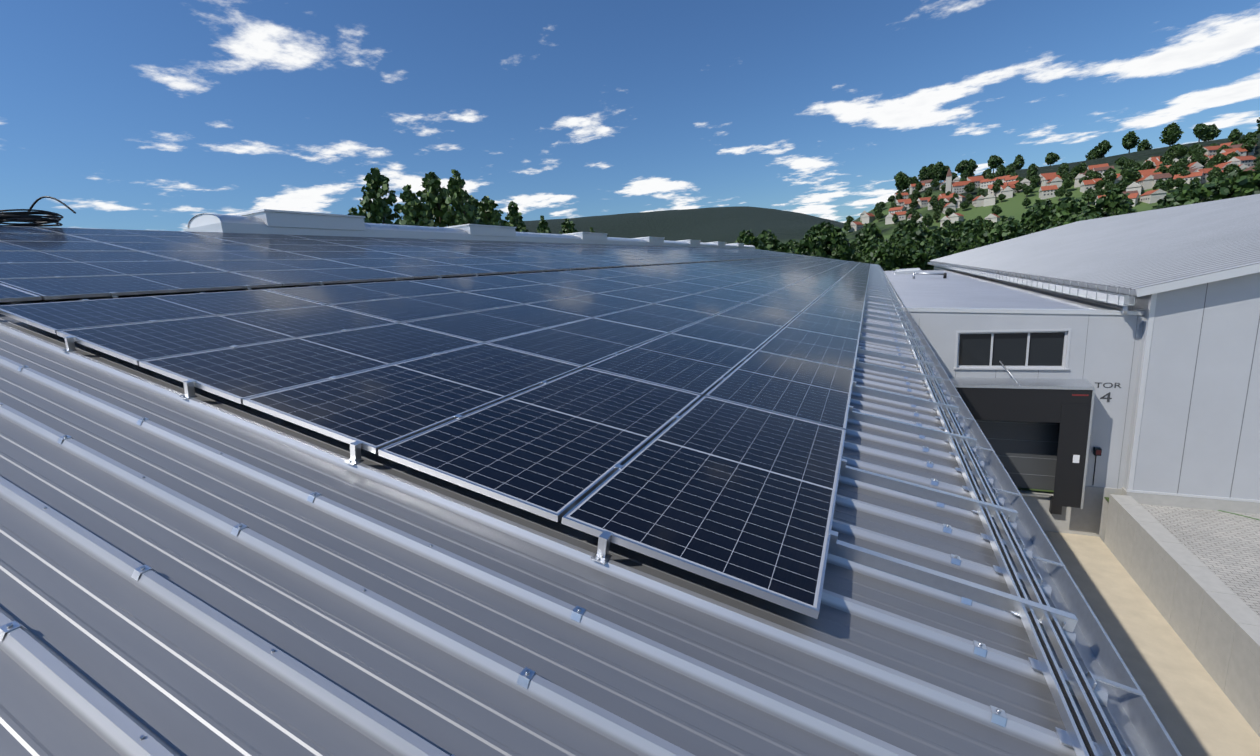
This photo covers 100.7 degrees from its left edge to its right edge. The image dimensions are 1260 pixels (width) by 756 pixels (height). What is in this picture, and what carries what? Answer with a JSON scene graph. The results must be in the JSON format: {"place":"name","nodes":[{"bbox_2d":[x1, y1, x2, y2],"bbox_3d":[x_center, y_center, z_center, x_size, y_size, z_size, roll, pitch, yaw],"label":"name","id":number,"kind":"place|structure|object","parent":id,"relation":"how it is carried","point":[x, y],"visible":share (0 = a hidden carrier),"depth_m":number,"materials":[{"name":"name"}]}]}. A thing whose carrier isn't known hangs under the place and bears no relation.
{"place":"outdoors","nodes":[
{"label":"outdoors","id":0,"kind":"place"},
{"bbox_2d":[0,0,1259,230],"label":"sky","id":1,"kind":"structure","parent":0,"point":[156,115],"materials":[{"name":"blue"}]},
{"bbox_2d":[499,134,1259,243],"bbox_3d":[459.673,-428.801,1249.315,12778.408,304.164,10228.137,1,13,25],"label":"hill","id":2,"kind":"structure","parent":0,"point":[726,225],"depth_m":1590.40,"materials":[{"name":"green plant"}]},
{"bbox_2d":[735,230,762,245],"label":"tree","id":3,"kind":"object","parent":2,"relation":"on","point":[747,237],"visible":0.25,"depth_m":184.21,"materials":[{"name":"green plant"}]},
{"bbox_2d":[774,243,794,253],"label":"tree","id":4,"kind":"object","parent":2,"relation":"on","point":[784,248],"visible":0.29,"depth_m":183.29,"materials":[{"name":"green plant"}]},
{"bbox_2d":[785,239,799,253],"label":"tree","id":5,"kind":"object","parent":2,"relation":"on","point":[793,243],"visible":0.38,"depth_m":306.39,"materials":[{"name":"green plant"}]},
{"bbox_2d":[793,232,826,257],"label":"tree","id":6,"kind":"object","parent":2,"relation":"on","point":[811,244],"visible":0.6,"depth_m":174.09,"materials":[{"name":"green plant"}]},
{"bbox_2d":[815,221,842,251],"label":"tree","id":7,"kind":"object","parent":2,"relation":"on","point":[822,229],"visible":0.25,"depth_m":185.59,"materials":[{"name":"green plant"}]},
{"bbox_2d":[821,226,854,260],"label":"tree","id":8,"kind":"object","parent":2,"relation":"on","point":[832,238],"visible":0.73,"depth_m":176.65,"materials":[{"name":"green plant"}]},
{"bbox_2d":[850,240,864,259],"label":"tree","id":9,"kind":"object","parent":2,"relation":"on","point":[857,246],"visible":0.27,"depth_m":229.61,"materials":[{"name":"green plant"}]},
{"bbox_2d":[852,243,877,262],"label":"tree","id":10,"kind":"object","parent":2,"relation":"on","point":[863,253],"visible":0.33,"depth_m":172.79,"materials":[{"name":"green plant"}]},
{"bbox_2d":[855,222,883,246],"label":"tree","id":11,"kind":"object","parent":2,"relation":"on","point":[866,232],"visible":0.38,"depth_m":231.22,"materials":[{"name":"green plant"}]},
{"bbox_2d":[864,238,904,270],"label":"tree","id":12,"kind":"object","parent":2,"relation":"on","point":[886,255],"visible":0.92,"depth_m":163.98,"materials":[{"name":"green plant"}]},
{"bbox_2d":[894,171,908,191],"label":"crest tree","id":13,"kind":"object","parent":2,"relation":"on","point":[901,178],"visible":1,"depth_m":630.13,"materials":[{"name":"green plant"}]},
{"bbox_2d":[894,220,927,245],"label":"tree","id":14,"kind":"object","parent":2,"relation":"on","point":[909,229],"visible":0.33,"depth_m":178.56,"materials":[{"name":"green plant"}]},
{"bbox_2d":[895,237,934,268],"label":"tree","id":15,"kind":"object","parent":2,"relation":"on","point":[911,248],"visible":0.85,"depth_m":163.73,"materials":[{"name":"green plant"}]},
{"bbox_2d":[918,166,929,180],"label":"crest tree","id":16,"kind":"object","parent":2,"relation":"on","point":[924,174],"visible":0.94,"depth_m":624.88,"materials":[{"name":"green plant"}]},
{"bbox_2d":[913,239,941,269],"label":"tree","id":17,"kind":"object","parent":2,"relation":"on","point":[933,245],"visible":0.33,"depth_m":165.77,"materials":[{"name":"green plant"}]},
{"bbox_2d":[922,213,933,227],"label":"village tree","id":18,"kind":"object","parent":2,"relation":"on","point":[927,219],"visible":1,"depth_m":471.10,"materials":[{"name":"green plant"}]},
{"bbox_2d":[927,232,950,268],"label":"tree","id":19,"kind":"object","parent":2,"relation":"on","point":[941,243],"visible":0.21,"depth_m":176.60,"materials":[{"name":"green plant"}]},
{"bbox_2d":[935,166,947,182],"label":"crest tree","id":20,"kind":"object","parent":2,"relation":"on","point":[939,174],"visible":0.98,"depth_m":613.57,"materials":[{"name":"green plant"}]},
{"bbox_2d":[928,227,955,247],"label":"tree","id":21,"kind":"object","parent":2,"relation":"on","point":[941,231],"visible":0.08,"depth_m":199.74,"materials":[{"name":"green plant"}]},
{"bbox_2d":[944,228,959,255],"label":"tree","id":22,"kind":"object","parent":2,"relation":"on","point":[953,234],"visible":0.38,"depth_m":194.80,"materials":[{"name":"green plant"}]},
{"bbox_2d":[945,168,972,193],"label":"village church","id":23,"kind":"structure","parent":2,"relation":"on","point":[954,187],"depth_m":537.86,"materials":[{"name":"paint"}]},
{"bbox_2d":[955,160,969,173],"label":"crest tree","id":24,"kind":"object","parent":2,"relation":"on","point":[961,166],"visible":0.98,"depth_m":599.75,"materials":[{"name":"green plant"}]},
{"bbox_2d":[963,182,975,193],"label":"village tree","id":25,"kind":"object","parent":2,"relation":"on","point":[969,187],"visible":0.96,"depth_m":520.10,"materials":[{"name":"green plant"}]},
{"bbox_2d":[955,235,986,253],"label":"tree","id":26,"kind":"object","parent":2,"relation":"on","point":[968,242],"visible":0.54,"depth_m":165.68,"materials":[{"name":"green plant"}]},
{"bbox_2d":[967,159,977,175],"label":"crest tree","id":27,"kind":"object","parent":2,"relation":"on","point":[973,165],"visible":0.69,"depth_m":654.02,"materials":[{"name":"green plant"}]},
{"bbox_2d":[957,224,989,248],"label":"tree","id":28,"kind":"object","parent":2,"relation":"on","point":[979,229],"visible":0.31,"depth_m":184.32,"materials":[{"name":"green plant"}]},
{"bbox_2d":[958,219,990,242],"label":"tree","id":29,"kind":"object","parent":2,"relation":"on","point":[970,223],"visible":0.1,"depth_m":190.48,"materials":[{"name":"green plant"}]},
{"bbox_2d":[987,155,1003,173],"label":"crest tree","id":30,"kind":"object","parent":2,"relation":"on","point":[994,161],"visible":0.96,"depth_m":579.05,"materials":[{"name":"green plant"}]},
{"bbox_2d":[992,179,1003,192],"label":"village tree","id":31,"kind":"object","parent":2,"relation":"on","point":[997,183],"visible":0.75,"depth_m":491.08,"materials":[{"name":"green plant"}]},
{"bbox_2d":[987,216,1028,243],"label":"tree","id":32,"kind":"object","parent":2,"relation":"on","point":[1005,228],"visible":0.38,"depth_m":164.32,"materials":[{"name":"green plant"}]},
{"bbox_2d":[1013,154,1024,169],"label":"crest tree","id":33,"kind":"object","parent":2,"relation":"on","point":[1018,160],"visible":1,"depth_m":634.97,"materials":[{"name":"green plant"}]},
{"bbox_2d":[1027,163,1038,176],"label":"village tree","id":34,"kind":"object","parent":2,"relation":"on","point":[1032,168],"visible":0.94,"depth_m":496.05,"materials":[{"name":"green plant"}]},
{"bbox_2d":[1018,211,1049,234],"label":"tree","id":35,"kind":"object","parent":2,"relation":"on","point":[1030,220],"visible":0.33,"depth_m":187.55,"materials":[{"name":"green plant"}]},
{"bbox_2d":[1021,199,1054,230],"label":"tree","id":36,"kind":"object","parent":2,"relation":"on","point":[1040,206],"visible":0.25,"depth_m":187.35,"materials":[{"name":"green plant"}]},
{"bbox_2d":[848,142,1256,231],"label":"village houses","id":37,"kind":"structure","parent":2,"relation":"on","point":[1050,183],"depth_m":448.77,"materials":[{"name":"paint"}]},
{"bbox_2d":[1045,152,1059,165],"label":"crest tree","id":38,"kind":"object","parent":2,"relation":"on","point":[1051,158],"visible":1,"depth_m":602.17,"materials":[{"name":"green plant"}]},
{"bbox_2d":[1046,216,1075,229],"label":"tree","id":39,"kind":"object","parent":2,"relation":"on","point":[1058,223],"visible":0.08,"depth_m":170.18,"materials":[{"name":"green plant"}]},
{"bbox_2d":[1054,186,1067,200],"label":"village tree","id":40,"kind":"object","parent":2,"relation":"on","point":[1061,191],"visible":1,"depth_m":430.14,"materials":[{"name":"green plant"}]},
{"bbox_2d":[1056,162,1068,177],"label":"village tree","id":41,"kind":"object","parent":2,"relation":"on","point":[1063,168],"visible":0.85,"depth_m":470.16,"materials":[{"name":"green plant"}]},
{"bbox_2d":[1043,198,1101,225],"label":"tree","id":42,"kind":"object","parent":2,"relation":"on","point":[1068,207],"visible":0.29,"depth_m":170.57,"materials":[{"name":"green plant"}]},
{"bbox_2d":[1063,209,1096,224],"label":"tree","id":43,"kind":"object","parent":2,"relation":"on","point":[1080,214],"visible":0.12,"depth_m":166.45,"materials":[{"name":"green plant"}]},
{"bbox_2d":[1073,162,1087,174],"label":"village tree","id":44,"kind":"object","parent":2,"relation":"on","point":[1081,167],"visible":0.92,"depth_m":459.36,"materials":[{"name":"green plant"}]},
{"bbox_2d":[1081,188,1095,204],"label":"village tree","id":45,"kind":"object","parent":2,"relation":"on","point":[1086,195],"visible":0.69,"depth_m":405.56,"materials":[{"name":"green plant"}]},
{"bbox_2d":[1093,140,1111,157],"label":"crest tree","id":46,"kind":"object","parent":2,"relation":"on","point":[1103,147],"visible":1,"depth_m":555.93,"materials":[{"name":"green plant"}]},
{"bbox_2d":[1101,171,1116,191],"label":"village tree","id":47,"kind":"object","parent":2,"relation":"on","point":[1110,176],"visible":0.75,"depth_m":415.76,"materials":[{"name":"green plant"}]},
{"bbox_2d":[1117,180,1129,191],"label":"village tree","id":48,"kind":"object","parent":2,"relation":"on","point":[1123,184],"visible":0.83,"depth_m":398.88,"materials":[{"name":"green plant"}]},
{"bbox_2d":[1122,131,1140,152],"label":"crest tree","id":49,"kind":"object","parent":2,"relation":"on","point":[1130,139],"visible":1,"depth_m":538.95,"materials":[{"name":"green plant"}]},
{"bbox_2d":[1123,166,1141,181],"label":"village tree","id":50,"kind":"object","parent":2,"relation":"on","point":[1133,173],"visible":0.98,"depth_m":409.12,"materials":[{"name":"green plant"}]},
{"bbox_2d":[1137,139,1152,150],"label":"crest tree","id":51,"kind":"object","parent":2,"relation":"on","point":[1145,144],"visible":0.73,"depth_m":555.22,"materials":[{"name":"green plant"}]},
{"bbox_2d":[1139,160,1153,169],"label":"village tree","id":52,"kind":"object","parent":2,"relation":"on","point":[1147,165],"visible":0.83,"depth_m":420.09,"materials":[{"name":"green plant"}]},
{"bbox_2d":[1152,179,1167,190],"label":"village tree","id":53,"kind":"object","parent":2,"relation":"on","point":[1159,183],"visible":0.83,"depth_m":372.95,"materials":[{"name":"green plant"}]},
{"bbox_2d":[1160,152,1173,161],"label":"village tree","id":54,"kind":"object","parent":2,"relation":"on","point":[1166,156],"visible":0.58,"depth_m":417.34,"materials":[{"name":"green plant"}]},
{"bbox_2d":[1165,178,1176,192],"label":"village tree","id":55,"kind":"object","parent":2,"relation":"on","point":[1171,182],"visible":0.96,"depth_m":378.40,"materials":[{"name":"green plant"}]},
{"bbox_2d":[1159,122,1183,145],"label":"crest tree","id":56,"kind":"object","parent":2,"relation":"on","point":[1170,135],"visible":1,"depth_m":529.00,"materials":[{"name":"green plant"}]},
{"bbox_2d":[1165,144,1180,158],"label":"village tree","id":57,"kind":"object","parent":2,"relation":"on","point":[1174,150],"visible":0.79,"depth_m":426.03,"materials":[{"name":"green plant"}]},
{"bbox_2d":[1169,161,1185,177],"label":"village tree","id":58,"kind":"object","parent":2,"relation":"on","point":[1179,166],"visible":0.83,"depth_m":389.52,"materials":[{"name":"green plant"}]},
{"bbox_2d":[1178,144,1189,158],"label":"village tree","id":59,"kind":"object","parent":2,"relation":"on","point":[1183,149],"visible":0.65,"depth_m":431.46,"materials":[{"name":"green plant"}]},
{"bbox_2d":[1157,181,1214,205],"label":"tree","id":60,"kind":"object","parent":2,"relation":"on","point":[1184,194],"visible":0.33,"depth_m":133.00,"materials":[{"name":"green plant"}]},
{"bbox_2d":[1188,151,1206,164],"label":"village tree","id":61,"kind":"object","parent":2,"relation":"on","point":[1199,157],"visible":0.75,"depth_m":398.91,"materials":[{"name":"green plant"}]},
{"bbox_2d":[1193,123,1211,141],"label":"crest tree","id":62,"kind":"object","parent":2,"relation":"on","point":[1198,130],"visible":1,"depth_m":483.43,"materials":[{"name":"green plant"}]},
{"bbox_2d":[1198,124,1221,140],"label":"crest tree","id":63,"kind":"object","parent":2,"relation":"on","point":[1213,133],"visible":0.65,"depth_m":513.81,"materials":[{"name":"green plant"}]},
{"bbox_2d":[1206,167,1221,182],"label":"village tree","id":64,"kind":"object","parent":2,"relation":"on","point":[1214,172],"visible":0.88,"depth_m":363.62,"materials":[{"name":"green plant"}]},
{"bbox_2d":[1208,153,1227,164],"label":"village tree","id":65,"kind":"object","parent":2,"relation":"on","point":[1218,158],"visible":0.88,"depth_m":390.95,"materials":[{"name":"green plant"}]},
{"bbox_2d":[1204,168,1259,199],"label":"tree","id":66,"kind":"object","parent":2,"relation":"on","point":[1234,183],"visible":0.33,"depth_m":134.44,"materials":[{"name":"green plant"}]},
{"bbox_2d":[1223,164,1240,172],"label":"village tree","id":67,"kind":"object","parent":2,"relation":"on","point":[1226,169],"visible":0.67,"depth_m":360.21,"materials":[{"name":"green plant"}]},
{"bbox_2d":[1227,128,1240,141],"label":"village tree","id":68,"kind":"object","parent":2,"relation":"on","point":[1233,134],"visible":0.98,"depth_m":425.51,"materials":[{"name":"green plant"}]},
{"bbox_2d":[1239,139,1256,155],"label":"village tree","id":69,"kind":"object","parent":2,"relation":"on","point":[1248,145],"visible":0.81,"depth_m":397.59,"materials":[{"name":"green plant"}]},
{"bbox_2d":[1239,133,1257,143],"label":"village tree","id":70,"kind":"object","parent":2,"relation":"on","point":[1246,138],"visible":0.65,"depth_m":406.68,"materials":[{"name":"green plant"}]},
{"bbox_2d":[891,267,1248,649],"bbox_3d":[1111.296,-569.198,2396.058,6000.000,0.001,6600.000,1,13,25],"label":"ground","id":71,"kind":"structure","parent":0,"point":[1107,498],"depth_m":15.43,"materials":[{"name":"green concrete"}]},
{"bbox_2d":[355,167,402,224],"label":"poplar tree","id":72,"kind":"object","parent":71,"relation":"on","point":[378,210],"visible":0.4,"depth_m":83.32,"materials":[{"name":"green plant"}]},
{"bbox_2d":[395,184,430,226],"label":"poplar tree","id":73,"kind":"object","parent":71,"relation":"on","point":[412,208],"visible":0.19,"depth_m":79.46,"materials":[{"name":"green plant"}]},
{"bbox_2d":[416,171,451,226],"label":"poplar tree","id":74,"kind":"object","parent":71,"relation":"on","point":[433,198],"visible":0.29,"depth_m":85.17,"materials":[{"name":"green plant"}]},
{"bbox_2d":[442,169,478,226],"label":"poplar tree","id":75,"kind":"object","parent":71,"relation":"on","point":[460,212],"visible":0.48,"depth_m":83.03,"materials":[{"name":"green plant"}]},
{"bbox_2d":[467,195,482,219],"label":"poplar tree","id":76,"kind":"object","parent":71,"relation":"on","point":[471,200],"depth_m":100.69,"materials":[{"name":"green plant"}]},
{"bbox_2d":[476,196,507,225],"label":"poplar tree","id":77,"kind":"object","parent":71,"relation":"on","point":[488,213],"visible":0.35,"depth_m":90.28,"materials":[{"name":"green plant"}]},
{"bbox_2d":[505,201,527,231],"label":"poplar tree","id":78,"kind":"object","parent":71,"relation":"on","point":[513,216],"visible":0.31,"depth_m":111.49,"materials":[{"name":"green plant"}]},
{"bbox_2d":[535,215,550,233],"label":"poplar tree","id":79,"kind":"object","parent":71,"relation":"on","point":[542,227],"visible":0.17,"depth_m":111.49,"materials":[{"name":"green plant"}]},
{"bbox_2d":[559,218,577,233],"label":"poplar tree","id":80,"kind":"object","parent":71,"relation":"on","point":[567,226],"visible":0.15,"depth_m":119.33,"materials":[{"name":"green plant"}]},
{"bbox_2d":[757,230,781,250],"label":"tree","id":81,"kind":"object","parent":71,"relation":"on","point":[768,239],"visible":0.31,"depth_m":223.71,"materials":[{"name":"green plant"}]},
{"bbox_2d":[901,270,1144,541],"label":"annex walls","id":82,"kind":"structure","parent":71,"relation":"on","point":[1100,347],"depth_m":14.82,"materials":[{"name":"white paint"}]},
{"bbox_2d":[884,270,1122,309],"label":"flat roof","id":83,"kind":"structure","parent":82,"relation":"on","point":[955,289],"depth_m":20.35,"materials":[{"name":"grey metal"}]},
{"bbox_2d":[894,268,946,278],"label":"annex roof fittings","id":84,"kind":"object","parent":83,"relation":"on","point":[913,271],"visible":0.9,"depth_m":39.75,"materials":[{"name":"silver metal"}]},
{"bbox_2d":[949,361,1095,514],"bbox_3d":[10.935,1.766,15.127,3.540,4.504,0.656,1,13,25],"label":"dock shelter","id":85,"kind":"object","parent":82,"relation":"attached to","point":[1067,405],"visible":0.67,"depth_m":14.44,"materials":[{"name":"black plastic"}]},
{"bbox_2d":[1092,447,1101,484],"bbox_3d":[13.041,2.498,14.610,0.140,1.120,0.152,1,13,25],"label":"gate signal lamp","id":86,"kind":"object","parent":82,"relation":"attached to","point":[1097,451],"visible":0.98,"depth_m":14.53,"materials":[{"name":"black plastic"}]},
{"bbox_2d":[934,266,1259,514],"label":"hall walls","id":87,"kind":"structure","parent":71,"relation":"on","point":[1194,439],"depth_m":13.25,"materials":[{"name":"white metal"}]},
{"bbox_2d":[930,194,1259,289],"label":"hall roof","id":88,"kind":"structure","parent":87,"relation":"on","point":[1131,251],"depth_m":22.29,"materials":[{"name":"grey metal"}]},
{"bbox_2d":[927,261,1259,313],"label":"roof gutter","id":89,"kind":"object","parent":88,"relation":"attached to","point":[1090,291],"visible":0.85,"depth_m":14.55,"materials":[{"name":"silver metal"}]},
{"bbox_2d":[1091,188,1135,216],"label":"tree","id":90,"kind":"object","parent":71,"relation":"on","point":[1114,202],"visible":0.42,"depth_m":184.98,"materials":[{"name":"green plant"}]},
{"bbox_2d":[1044,531,1259,755],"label":"ground pavement","id":91,"kind":"structure","parent":71,"relation":"on","point":[1197,712],"depth_m":10.53,"materials":[{"name":"concrete"}]},
{"bbox_2d":[1156,202,1181,208],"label":"tree","id":92,"kind":"object","parent":71,"relation":"on","point":[1174,204],"visible":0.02,"depth_m":133.02,"materials":[{"name":"green plant"}]},
{"bbox_2d":[1104,494,1259,736],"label":"retaining wall","id":93,"kind":"structure","parent":71,"relation":"on","point":[1202,608],"depth_m":10.68,"materials":[{"name":"concrete"}]},
{"bbox_2d":[1140,504,1259,616],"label":"yard paving","id":94,"kind":"structure","parent":0,"point":[1224,547],"depth_m":12.22,"materials":[{"name":"grey concrete"}]},
{"bbox_3d":[0.882,-4.101,37.364,31.282,10.362,82.900,1,13,25],"label":"hall","id":95,"kind":"object","parent":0,"visible":0},
{"bbox_2d":[184,209,754,248],"bbox_3d":[2.745,-10.523,41.160,1.720,0.794,64.140,1,13,25],"label":"ridge skylight","id":96,"kind":"object","parent":95,"relation":"on","point":[265,221],"visible":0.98,"depth_m":16.24,"materials":[{"name":"white plastic"}]},
{"bbox_2d":[0,260,1127,755],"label":"roof sheet","id":97,"kind":"object","parent":95,"relation":"on","point":[418,646],"visible":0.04,"depth_m":1.96,"materials":[{"name":"grey metal"}]},
{"bbox_2d":[0,196,75,226],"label":"cable coil","id":98,"kind":"object","parent":97,"relation":"on","point":[34,220],"visible":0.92,"depth_m":9.35,"materials":[{"name":"black rubber"}]},
{"bbox_2d":[60,336,612,564],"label":"module edge clamps","id":99,"kind":"object","parent":97,"relation":"on","point":[601,555],"visible":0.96,"depth_m":2.83,"materials":[{"name":"metal"}]},
{"bbox_2d":[0,226,869,618],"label":"solar panels","id":100,"kind":"object","parent":97,"relation":"on","point":[732,480],"visible":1,"depth_m":4.66,"materials":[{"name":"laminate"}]},
{"bbox_2d":[0,291,1006,755],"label":"roof screws","id":101,"kind":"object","parent":97,"relation":"on","point":[526,675],"depth_m":2.02,"materials":[{"name":"metal"}]},
{"bbox_2d":[7,230,1077,632],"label":"module rails","id":102,"kind":"object","parent":97,"relation":"on","point":[947,582],"visible":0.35,"depth_m":3.33,"materials":[{"name":"metal"}]},
{"bbox_2d":[877,264,1134,755],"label":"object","id":103,"kind":"object","parent":97,"relation":"on","point":[1075,736],"visible":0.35,"depth_m":2.16,"materials":[{"name":"metal"}]},
{"bbox_2d":[880,266,1181,755],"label":"eave gutter","id":104,"kind":"object","parent":95,"relation":"attached to","point":[1141,728],"visible":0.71,"depth_m":2.46,"materials":[{"name":"silver metal"}]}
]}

